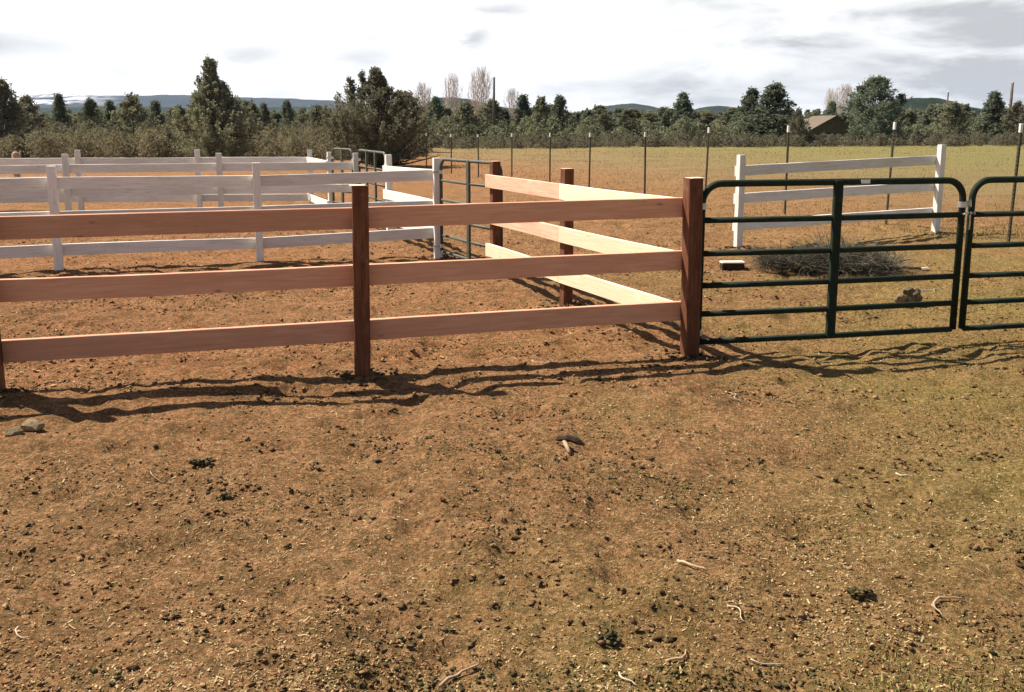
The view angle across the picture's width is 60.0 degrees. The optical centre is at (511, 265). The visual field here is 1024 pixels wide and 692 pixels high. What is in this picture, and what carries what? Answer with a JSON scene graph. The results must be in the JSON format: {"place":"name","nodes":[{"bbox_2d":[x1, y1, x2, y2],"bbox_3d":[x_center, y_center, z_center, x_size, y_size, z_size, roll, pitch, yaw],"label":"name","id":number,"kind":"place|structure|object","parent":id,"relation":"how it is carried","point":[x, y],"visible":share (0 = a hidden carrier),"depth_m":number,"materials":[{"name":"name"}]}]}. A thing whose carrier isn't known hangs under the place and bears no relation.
{"place":"outdoors","nodes":[
{"label":"outdoors","id":0,"kind":"place"},
{"bbox_2d":[36,106,335,115],"bbox_3d":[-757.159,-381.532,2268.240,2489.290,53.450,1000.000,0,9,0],"label":"foothills","id":1,"kind":"structure","parent":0,"point":[75,109],"depth_m":2151.02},
{"bbox_2d":[8,94,380,109],"bbox_3d":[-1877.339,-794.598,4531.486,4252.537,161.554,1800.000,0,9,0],"label":"ridge","id":2,"kind":"structure","parent":0,"point":[47,100],"depth_m":4283.88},
{"bbox_2d":[421,97,515,118],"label":"hill","id":3,"kind":"structure","parent":0,"point":[451,106],"depth_m":1609.77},
{"bbox_2d":[0,142,1023,691],"bbox_3d":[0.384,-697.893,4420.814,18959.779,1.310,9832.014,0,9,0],"label":"ground","id":4,"kind":"structure","parent":0,"point":[414,534],"depth_m":4.56,"materials":[{"name":"soil"}]},
{"bbox_2d":[5,427,23,436],"bbox_3d":[-2.778,0.931,4.949,0.094,0.057,0.064,-3,10,-21],"label":"rock","id":5,"kind":"object","parent":4,"relation":"on","point":[10,432],"visible":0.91,"depth_m":4.93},
{"bbox_2d":[0,76,37,151],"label":"juniper tree","id":6,"kind":"object","parent":4,"relation":"on","point":[12,110],"visible":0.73,"depth_m":49.19,"materials":[{"name":"green plant"}]},
{"bbox_2d":[14,93,49,135],"bbox_3d":[-32.319,-9.530,59.199,3.097,3.985,2.591,-6,11,-33],"label":"juniper tree","id":7,"kind":"object","parent":4,"relation":"on","point":[28,99],"visible":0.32,"depth_m":59.02,"materials":[{"name":"green plant"}]},
{"bbox_2d":[20,419,44,431],"bbox_3d":[-2.739,0.918,5.068,0.138,0.082,0.096,5,10,29],"label":"rock","id":8,"kind":"object","parent":4,"relation":"on","point":[32,425],"visible":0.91,"depth_m":5.04,"materials":[{"name":"stone"}]},
{"bbox_2d":[48,92,73,131],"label":"pine tree","id":9,"kind":"object","parent":4,"relation":"on","point":[59,111],"visible":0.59,"depth_m":73.60,"materials":[{"name":"green plant"}]},
{"bbox_2d":[76,97,106,132],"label":"pine tree","id":10,"kind":"object","parent":4,"relation":"on","point":[88,109],"visible":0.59,"depth_m":78.58,"materials":[{"name":"green plant"}]},
{"bbox_2d":[102,100,120,129],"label":"pine tree","id":11,"kind":"object","parent":4,"relation":"on","point":[110,106],"visible":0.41,"depth_m":80.56,"materials":[{"name":"green plant"}]},
{"bbox_2d":[100,92,161,138],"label":"scrub tree","id":12,"kind":"object","parent":4,"relation":"on","point":[134,109],"visible":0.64,"depth_m":68.64,"materials":[{"name":"green plant"}]},
{"bbox_2d":[147,99,166,130],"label":"pine tree","id":13,"kind":"object","parent":4,"relation":"on","point":[154,106],"visible":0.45,"depth_m":80.64,"materials":[{"name":"green plant"}]},
{"bbox_2d":[0,150,332,210],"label":"paddock fence","id":14,"kind":"object","parent":4,"relation":"on","point":[311,198],"visible":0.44,"depth_m":18.33,"materials":[{"name":"wood"}]},
{"bbox_2d":[326,148,353,202],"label":"metal gate","id":15,"kind":"structure","parent":14,"relation":"attached to","point":[341,160],"depth_m":16.43,"materials":[{"name":"green metal"}]},
{"bbox_2d":[32,118,320,141],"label":"olive brush","id":16,"kind":"object","parent":4,"relation":"on","point":[58,128],"visible":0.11,"depth_m":66.10,"materials":[{"name":"green plant"}]},
{"bbox_2d":[0,153,358,210],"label":"paddock fence","id":17,"kind":"object","parent":4,"relation":"on","point":[65,168],"visible":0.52,"depth_m":15.31,"materials":[{"name":"wood"}]},
{"bbox_2d":[354,149,385,229],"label":"metal gate","id":18,"kind":"structure","parent":17,"relation":"attached to","point":[375,169],"depth_m":14.82,"materials":[{"name":"green metal"}]},
{"bbox_2d":[187,457,215,468],"bbox_3d":[-1.598,1.008,4.571,0.135,0.048,0.110,-7,11,-36],"label":"dark clump","id":19,"kind":"object","parent":4,"relation":"on","point":[207,461],"visible":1,"depth_m":4.54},
{"bbox_2d":[159,54,262,156],"bbox_3d":[-14.171,-7.263,41.382,5.158,5.134,4.559,0,9,0],"label":"juniper tree","id":20,"kind":"object","parent":4,"relation":"on","point":[211,95],"visible":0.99,"depth_m":40.91,"materials":[{"name":"green plant"}]},
{"bbox_2d":[0,122,436,159],"bbox_3d":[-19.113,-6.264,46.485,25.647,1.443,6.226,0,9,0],"label":"scrub","id":21,"kind":"object","parent":4,"relation":"on","point":[125,149],"visible":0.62,"depth_m":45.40,"materials":[{"name":"plant"}]},
{"bbox_2d":[0,154,441,269],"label":"paddock fence","id":22,"kind":"object","parent":4,"relation":"on","point":[53,183],"visible":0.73,"depth_m":11.32,"materials":[{"name":"wood"}]},
{"bbox_2d":[432,158,502,258],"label":"metal gate","id":23,"kind":"structure","parent":22,"relation":"attached to","point":[468,184],"depth_m":10.97,"materials":[{"name":"green metal"}]},
{"bbox_2d":[215,490,231,499],"bbox_3d":[-1.350,1.076,4.158,0.078,0.033,0.071,0,9,0],"label":"dark clump","id":24,"kind":"object","parent":4,"relation":"on","point":[223,495],"visible":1,"depth_m":4.15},
{"bbox_2d":[232,99,266,141],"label":"juniper tree","id":25,"kind":"object","parent":4,"relation":"on","point":[255,109],"visible":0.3,"depth_m":68.82,"materials":[{"name":"green plant"}]},
{"bbox_2d":[258,101,272,124],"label":"pine tree","id":26,"kind":"object","parent":4,"relation":"on","point":[265,114],"visible":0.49,"depth_m":84.58,"materials":[{"name":"green plant"}]},
{"bbox_2d":[269,112,285,127],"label":"pine tree","id":27,"kind":"object","parent":4,"relation":"on","point":[276,115],"visible":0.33,"depth_m":92.31,"materials":[{"name":"green plant"}]},
{"bbox_2d":[278,98,297,131],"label":"pine tree","id":28,"kind":"object","parent":4,"relation":"on","point":[287,113],"visible":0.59,"depth_m":82.52,"materials":[{"name":"green plant"}]},
{"bbox_2d":[294,106,317,132],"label":"scrub tree","id":29,"kind":"object","parent":4,"relation":"on","point":[302,110],"visible":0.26,"depth_m":84.36,"materials":[{"name":"green plant"}]},
{"bbox_2d":[307,104,330,132],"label":"pine tree","id":30,"kind":"object","parent":4,"relation":"on","point":[314,115],"visible":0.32,"depth_m":82.51,"materials":[{"name":"green plant"}]},
{"bbox_2d":[0,161,702,392],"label":"corral fence","id":31,"kind":"object","parent":4,"relation":"on","point":[567,270],"visible":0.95,"depth_m":6.19,"materials":[{"name":"brown wood"}]},
{"bbox_2d":[700,177,971,344],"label":"metal gate","id":32,"kind":"structure","parent":31,"relation":"attached to","point":[836,218],"depth_m":6.92,"materials":[{"name":"green metal"}]},
{"bbox_2d":[297,66,442,166],"bbox_3d":[-5.995,-6.224,37.340,6.235,4.351,4.313,0,9,0],"label":"juniper tree","id":33,"kind":"object","parent":4,"relation":"on","point":[381,93],"visible":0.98,"depth_m":36.91,"materials":[{"name":"green plant"}]},
{"bbox_2d":[394,90,428,143],"bbox_3d":[-7.001,-9.603,58.973,2.694,4.230,3.947,-6,11,-33],"label":"juniper tree","id":34,"kind":"object","parent":4,"relation":"on","point":[411,97],"visible":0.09,"depth_m":58.58,"materials":[{"name":"green plant"}]},
{"bbox_2d":[412,81,434,111],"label":"bare poplar","id":35,"kind":"object","parent":4,"relation":"on","point":[423,97],"visible":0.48,"depth_m":93.96,"materials":[{"name":"plant"}]},
{"bbox_2d":[425,96,454,138],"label":"pine tree","id":36,"kind":"object","parent":4,"relation":"on","point":[438,109],"visible":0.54,"depth_m":80.52,"materials":[{"name":"green plant"}]},
{"bbox_2d":[441,107,459,133],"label":"juniper tree","id":37,"kind":"object","parent":4,"relation":"on","point":[448,111],"visible":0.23,"depth_m":92.80,"materials":[{"name":"green plant"}]},
{"bbox_2d":[441,73,465,126],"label":"bare poplar","id":38,"kind":"object","parent":4,"relation":"on","point":[454,86],"visible":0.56,"depth_m":95.95,"materials":[{"name":"plant"}]},
{"bbox_2d":[439,663,478,686],"bbox_3d":[-0.169,1.293,2.809,0.145,0.031,0.023,-6,11,-34],"label":"stick","id":39,"kind":"object","parent":4,"relation":"on","point":[444,681],"visible":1,"depth_m":2.81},
{"bbox_2d":[437,101,489,138],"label":"scrub tree","id":40,"kind":"object","parent":4,"relation":"on","point":[465,110],"visible":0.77,"depth_m":78.44,"materials":[{"name":"green plant"}]},
{"bbox_2d":[464,66,492,113],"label":"bare poplar","id":41,"kind":"object","parent":4,"relation":"on","point":[477,103],"visible":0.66,"depth_m":97.92,"materials":[{"name":"plant"}]},
{"bbox_2d":[493,77,494,133],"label":"utility pole","id":42,"kind":"object","parent":4,"relation":"on","point":[494,103],"visible":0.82,"depth_m":78.62,"materials":[{"name":"metal"}]},
{"bbox_2d":[476,98,512,137],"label":"juniper tree","id":43,"kind":"object","parent":4,"relation":"on","point":[487,109],"visible":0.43,"depth_m":80.63,"materials":[{"name":"green plant"}]},
{"bbox_2d":[488,107,515,136],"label":"pine tree","id":44,"kind":"object","parent":4,"relation":"on","point":[505,114],"visible":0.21,"depth_m":82.65,"materials":[{"name":"green plant"}]},
{"bbox_2d":[38,106,981,127],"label":"distant woodland","id":45,"kind":"object","parent":4,"relation":"on","point":[807,112],"depth_m":132.74,"materials":[{"name":"green plant"}]},
{"bbox_2d":[502,88,518,120],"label":"bare poplar","id":46,"kind":"object","parent":4,"relation":"on","point":[512,96],"visible":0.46,"depth_m":100.20,"materials":[{"name":"plant"}]},
{"bbox_2d":[511,133,512,176],"bbox_3d":[-0.006,-3.290,27.879,0.050,1.733,0.038,-7,12,-36],"label":"steel post","id":47,"kind":"object","parent":4,"relation":"on","point":[511,153],"visible":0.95,"depth_m":27.84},
{"bbox_2d":[0,239,1023,691],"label":"soil clods","id":48,"kind":"object","parent":4,"relation":"on","point":[314,655],"visible":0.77,"depth_m":3.33,"materials":[{"name":"soil"}]},
{"bbox_2d":[0,277,1023,691],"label":"wood chips","id":49,"kind":"object","parent":4,"relation":"on","point":[544,571],"visible":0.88,"depth_m":3.50,"materials":[{"name":"wood"}]},
{"bbox_2d":[0,245,1023,691],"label":"soil clumps","id":50,"kind":"object","parent":4,"relation":"on","point":[496,605],"visible":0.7,"depth_m":4.19,"materials":[{"name":"soil"}]},
{"bbox_2d":[0,215,1023,404],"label":"soil clods","id":51,"kind":"object","parent":4,"relation":"on","point":[382,359],"visible":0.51,"depth_m":6.85,"materials":[{"name":"soil"}]},
{"bbox_2d":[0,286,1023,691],"bbox_3d":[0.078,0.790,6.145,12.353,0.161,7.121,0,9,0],"label":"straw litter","id":52,"kind":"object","parent":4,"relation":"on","point":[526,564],"visible":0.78,"depth_m":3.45,"materials":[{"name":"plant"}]},
{"bbox_2d":[1,238,1023,691],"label":"dried dung","id":53,"kind":"object","parent":4,"relation":"on","point":[453,668],"visible":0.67,"depth_m":2.91,"materials":[{"name":"brown"}]},
{"bbox_2d":[6,233,1023,691],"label":"short weeds","id":54,"kind":"object","parent":4,"relation":"on","point":[942,673],"visible":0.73,"depth_m":4.12,"materials":[{"name":"plant"}]},
{"bbox_2d":[507,93,534,138],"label":"pine tree","id":55,"kind":"object","parent":4,"relation":"on","point":[522,110],"visible":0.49,"depth_m":82.56,"materials":[{"name":"green plant"}]},
{"bbox_2d":[530,95,554,140],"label":"juniper tree","id":56,"kind":"object","parent":4,"relation":"on","point":[539,107],"visible":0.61,"depth_m":80.51,"materials":[{"name":"green plant"}]},
{"bbox_2d":[549,133,550,181],"bbox_3d":[1.099,-2.960,25.730,0.052,1.768,0.038,-3,9,-22],"label":"steel post","id":57,"kind":"object","parent":4,"relation":"on","point":[549,157],"visible":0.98,"depth_m":25.70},
{"bbox_2d":[546,93,576,137],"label":"pine tree","id":58,"kind":"object","parent":4,"relation":"on","point":[559,101],"visible":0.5,"depth_m":82.36,"materials":[{"name":"green plant"}]},
{"bbox_2d":[555,434,584,453],"bbox_3d":[0.313,0.939,4.735,0.111,0.071,0.156,-4,10,-24],"label":"bark chunk","id":59,"kind":"object","parent":4,"relation":"on","point":[565,439],"visible":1,"depth_m":4.71,"materials":[{"name":"wood"}]},
{"bbox_2d":[575,108,600,134],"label":"pine tree","id":60,"kind":"object","parent":4,"relation":"on","point":[585,113],"visible":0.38,"depth_m":84.16,"materials":[{"name":"green plant"}]},
{"bbox_2d":[588,133,590,186],"bbox_3d":[2.059,-2.626,23.555,0.051,1.804,0.040,-3,9,-21],"label":"steel post","id":61,"kind":"object","parent":4,"relation":"on","point":[589,158],"visible":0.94,"depth_m":23.50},
{"bbox_2d":[591,104,611,132],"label":"juniper tree","id":62,"kind":"object","parent":4,"relation":"on","point":[598,110],"visible":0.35,"depth_m":104.04,"materials":[{"name":"green plant"}]},
{"bbox_2d":[593,627,621,646],"bbox_3d":[0.320,1.249,2.987,0.091,0.056,0.094,4,10,25],"label":"dark clump","id":63,"kind":"object","parent":4,"relation":"on","point":[610,637],"visible":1,"depth_m":2.98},
{"bbox_2d":[597,112,618,137],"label":"juniper tree","id":64,"kind":"object","parent":4,"relation":"on","point":[604,119],"visible":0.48,"depth_m":93.64,"materials":[{"name":"green plant"}]},
{"bbox_2d":[609,107,623,128],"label":"pine tree","id":65,"kind":"object","parent":4,"relation":"on","point":[618,110],"visible":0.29,"depth_m":98.90,"materials":[{"name":"green plant"}]},
{"bbox_2d":[608,108,642,142],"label":"juniper tree","id":66,"kind":"object","parent":4,"relation":"on","point":[631,119],"visible":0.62,"depth_m":78.61,"materials":[{"name":"green plant"}]},
{"bbox_2d":[616,108,653,133],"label":"juniper tree","id":67,"kind":"object","parent":4,"relation":"on","point":[637,112],"visible":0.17,"depth_m":92.87,"materials":[{"name":"green plant"}]},
{"bbox_2d":[644,132,645,193],"bbox_3d":[3.202,-2.297,21.372,0.050,1.839,0.038,-3,10,-10],"label":"steel post","id":68,"kind":"object","parent":4,"relation":"on","point":[644,162],"visible":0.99,"depth_m":21.34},
{"bbox_2d":[632,112,665,135],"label":"juniper tree","id":69,"kind":"object","parent":4,"relation":"on","point":[651,117],"visible":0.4,"depth_m":91.85,"materials":[{"name":"green plant"}]},
{"bbox_2d":[653,106,669,127],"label":"pine tree","id":70,"kind":"object","parent":4,"relation":"on","point":[661,110],"visible":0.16,"depth_m":104.56,"materials":[{"name":"green plant"}]},
{"bbox_2d":[649,107,676,137],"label":"pine tree","id":71,"kind":"object","parent":4,"relation":"on","point":[667,116],"visible":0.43,"depth_m":88.19,"materials":[{"name":"green plant"}]},
{"bbox_2d":[662,91,699,133],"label":"pine tree","id":72,"kind":"object","parent":4,"relation":"on","point":[682,105],"visible":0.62,"depth_m":82.31,"materials":[{"name":"green plant"}]},
{"bbox_2d":[676,559,706,570],"bbox_3d":[0.697,1.169,3.460,0.025,0.028,0.145,-7,12,-39],"label":"stick","id":73,"kind":"object","parent":4,"relation":"on","point":[685,562],"visible":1,"depth_m":3.45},
{"bbox_2d":[379,114,1013,145],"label":"field edge brush","id":74,"kind":"object","parent":4,"relation":"on","point":[691,127],"visible":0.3,"depth_m":78.45,"materials":[{"name":"green plant"}]},
{"bbox_2d":[705,127,709,186],"bbox_3d":[4.215,-2.012,19.216,0.052,1.957,0.040,-5,11,-35],"label":"steel post","id":75,"kind":"object","parent":4,"relation":"on","point":[708,131],"visible":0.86,"depth_m":19.15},
{"bbox_2d":[696,111,730,135],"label":"juniper tree","id":76,"kind":"object","parent":4,"relation":"on","point":[707,118],"visible":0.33,"depth_m":82.89,"materials":[{"name":"green plant"}]},
{"bbox_2d":[422,129,1023,148],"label":"sagebrush","id":77,"kind":"object","parent":4,"relation":"on","point":[957,138],"visible":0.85,"depth_m":71.13,"materials":[{"name":"plant"}]},
{"bbox_2d":[718,107,736,127],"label":"juniper tree","id":78,"kind":"object","parent":4,"relation":"on","point":[726,116],"visible":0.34,"depth_m":105.18,"materials":[{"name":"green plant"}]},
{"bbox_2d":[719,261,744,270],"bbox_3d":[2.708,-0.004,10.913,0.285,0.106,0.125,0,9,-2],"label":"wood block","id":79,"kind":"object","parent":4,"relation":"on","point":[731,265],"depth_m":10.86,"materials":[{"name":"beige wood"}]},
{"bbox_2d":[725,106,741,139],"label":"pine tree","id":80,"kind":"object","parent":4,"relation":"on","point":[734,117],"visible":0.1,"depth_m":91.54,"materials":[{"name":"green plant"}]},
{"bbox_2d":[729,85,763,135],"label":"pine tree","id":81,"kind":"object","parent":4,"relation":"on","point":[746,108],"visible":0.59,"depth_m":80.42,"materials":[{"name":"green plant"}]},
{"bbox_2d":[738,80,811,142],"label":"pine tree","id":82,"kind":"object","parent":4,"relation":"on","point":[774,95],"visible":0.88,"depth_m":76.35,"materials":[{"name":"green plant"}]},
{"bbox_2d":[784,126,789,213],"bbox_3d":[5.272,-1.691,17.039,0.050,1.980,0.038,-5,11,-23],"label":"steel post","id":83,"kind":"object","parent":4,"relation":"on","point":[787,151],"visible":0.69,"depth_m":16.96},
{"bbox_2d":[783,107,811,142],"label":"scrub tree","id":84,"kind":"object","parent":4,"relation":"on","point":[798,120],"visible":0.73,"depth_m":72.80,"materials":[{"name":"green plant"}]},
{"bbox_2d":[823,88,837,114],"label":"bare poplar","id":85,"kind":"object","parent":4,"relation":"on","point":[829,97],"visible":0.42,"depth_m":102.09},
{"bbox_2d":[823,101,838,115],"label":"pine tree","id":86,"kind":"object","parent":4,"relation":"on","point":[831,108],"visible":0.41,"depth_m":94.30,"materials":[{"name":"green plant"}]},
{"bbox_2d":[805,115,858,138],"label":"brown house","id":87,"kind":"structure","parent":4,"relation":"on","point":[835,125],"depth_m":83.02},
{"bbox_2d":[736,223,930,277],"bbox_3d":[3.853,-0.233,10.589,2.243,0.603,1.694,0,9,0],"label":"dead bush","id":88,"kind":"object","parent":4,"relation":"on","point":[866,262],"visible":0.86,"depth_m":10.48,"materials":[{"name":"grey plant"}]},
{"bbox_2d":[732,144,945,246],"bbox_3d":[4.913,-1.021,13.172,3.757,1.524,0.139,-3,10,-21],"label":"fence panel","id":89,"kind":"object","parent":4,"relation":"on","point":[742,171],"visible":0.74,"depth_m":13.09,"materials":[{"name":"wood"}]},
{"bbox_2d":[834,84,856,122],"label":"bare poplar","id":90,"kind":"object","parent":4,"relation":"on","point":[846,90],"visible":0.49,"depth_m":103.93,"materials":[{"name":"plant"}]},
{"bbox_2d":[846,586,873,599],"bbox_3d":[1.284,1.199,3.268,0.100,0.039,0.089,2,9,14],"label":"dark clump","id":91,"kind":"object","parent":4,"relation":"on","point":[860,592],"visible":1,"depth_m":3.25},
{"bbox_2d":[838,74,912,143],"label":"tall pine","id":92,"kind":"object","parent":4,"relation":"on","point":[871,89],"visible":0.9,"depth_m":77.95,"materials":[{"name":"green plant"}]},
{"bbox_2d":[885,122,896,224],"bbox_3d":[6.337,-1.398,14.879,0.050,2.004,0.038,-5,11,-35],"label":"steel post","id":93,"kind":"object","parent":4,"relation":"on","point":[892,151],"visible":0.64,"depth_m":14.80,"materials":[{"name":"metal"}]},
{"bbox_2d":[891,108,924,142],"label":"juniper tree","id":94,"kind":"object","parent":4,"relation":"on","point":[909,116],"visible":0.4,"depth_m":87.38,"materials":[{"name":"green plant"}]},
{"bbox_2d":[895,287,922,302],"bbox_3d":[3.884,0.294,8.703,0.278,0.175,0.168,0,9,0],"label":"stone clump","id":95,"kind":"object","parent":4,"relation":"on","point":[910,294],"visible":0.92,"depth_m":8.66,"materials":[{"name":"stone"}]},
{"bbox_2d":[916,106,939,134],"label":"pine tree","id":96,"kind":"object","parent":4,"relation":"on","point":[927,114],"visible":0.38,"depth_m":88.74,"materials":[{"name":"green plant"}]},
{"bbox_2d":[923,103,965,131],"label":"scrub tree","id":97,"kind":"object","parent":4,"relation":"on","point":[938,112],"visible":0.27,"depth_m":87.67,"materials":[{"name":"green plant"}]},
{"bbox_2d":[931,596,964,618],"bbox_3d":[1.571,1.223,3.215,0.179,0.023,0.070,-8,12,-41],"label":"stick","id":98,"kind":"object","parent":4,"relation":"on","point":[934,602],"visible":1,"depth_m":3.23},
{"bbox_2d":[929,101,970,135],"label":"juniper tree","id":99,"kind":"object","parent":4,"relation":"on","point":[953,114],"visible":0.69,"depth_m":82.57,"materials":[{"name":"green plant"}]},
{"bbox_2d":[960,103,976,134],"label":"juniper tree","id":100,"kind":"object","parent":4,"relation":"on","point":[965,108],"visible":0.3,"depth_m":87.74,"materials":[{"name":"green plant"}]},
{"bbox_2d":[958,176,1023,330],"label":"metal gate","id":101,"kind":"structure","parent":4,"relation":"on","point":[965,301],"depth_m":7.20,"materials":[{"name":"green metal"}]},
{"bbox_2d":[971,89,1016,140],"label":"pine tree","id":102,"kind":"object","parent":4,"relation":"on","point":[992,108],"visible":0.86,"depth_m":82.44,"materials":[{"name":"green plant"}]},
{"bbox_2d":[998,100,1023,136],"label":"scrub tree","id":103,"kind":"object","parent":4,"relation":"on","point":[1017,107],"visible":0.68,"depth_m":80.59,"materials":[{"name":"green plant"}]},
{"bbox_2d":[1007,124,1023,241],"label":"steel post","id":104,"kind":"object","parent":4,"relation":"on","point":[1020,131],"visible":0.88,"depth_m":12.63,"materials":[{"name":"metal"}]},
{"bbox_2d":[0,0,1023,115],"label":"sky","id":105,"kind":"structure","parent":0,"point":[590,53],"materials":[{"name":"white"}]},
{"bbox_2d":[591,103,658,117],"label":"hill","id":106,"kind":"structure","parent":0,"point":[632,105],"depth_m":2577.69,"materials":[{"name":"plant"}]},
{"bbox_2d":[321,145,1023,239],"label":"dry grass","id":107,"kind":"structure","parent":0,"point":[951,230],"depth_m":29.10,"materials":[{"name":"plant"}]},
{"bbox_2d":[693,106,729,112],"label":"hill","id":108,"kind":"structure","parent":0,"point":[714,109],"depth_m":1817.21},
{"bbox_2d":[871,98,981,114],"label":"hill","id":109,"kind":"structure","parent":0,"point":[918,104],"depth_m":853.10,"materials":[{"name":"plant"}]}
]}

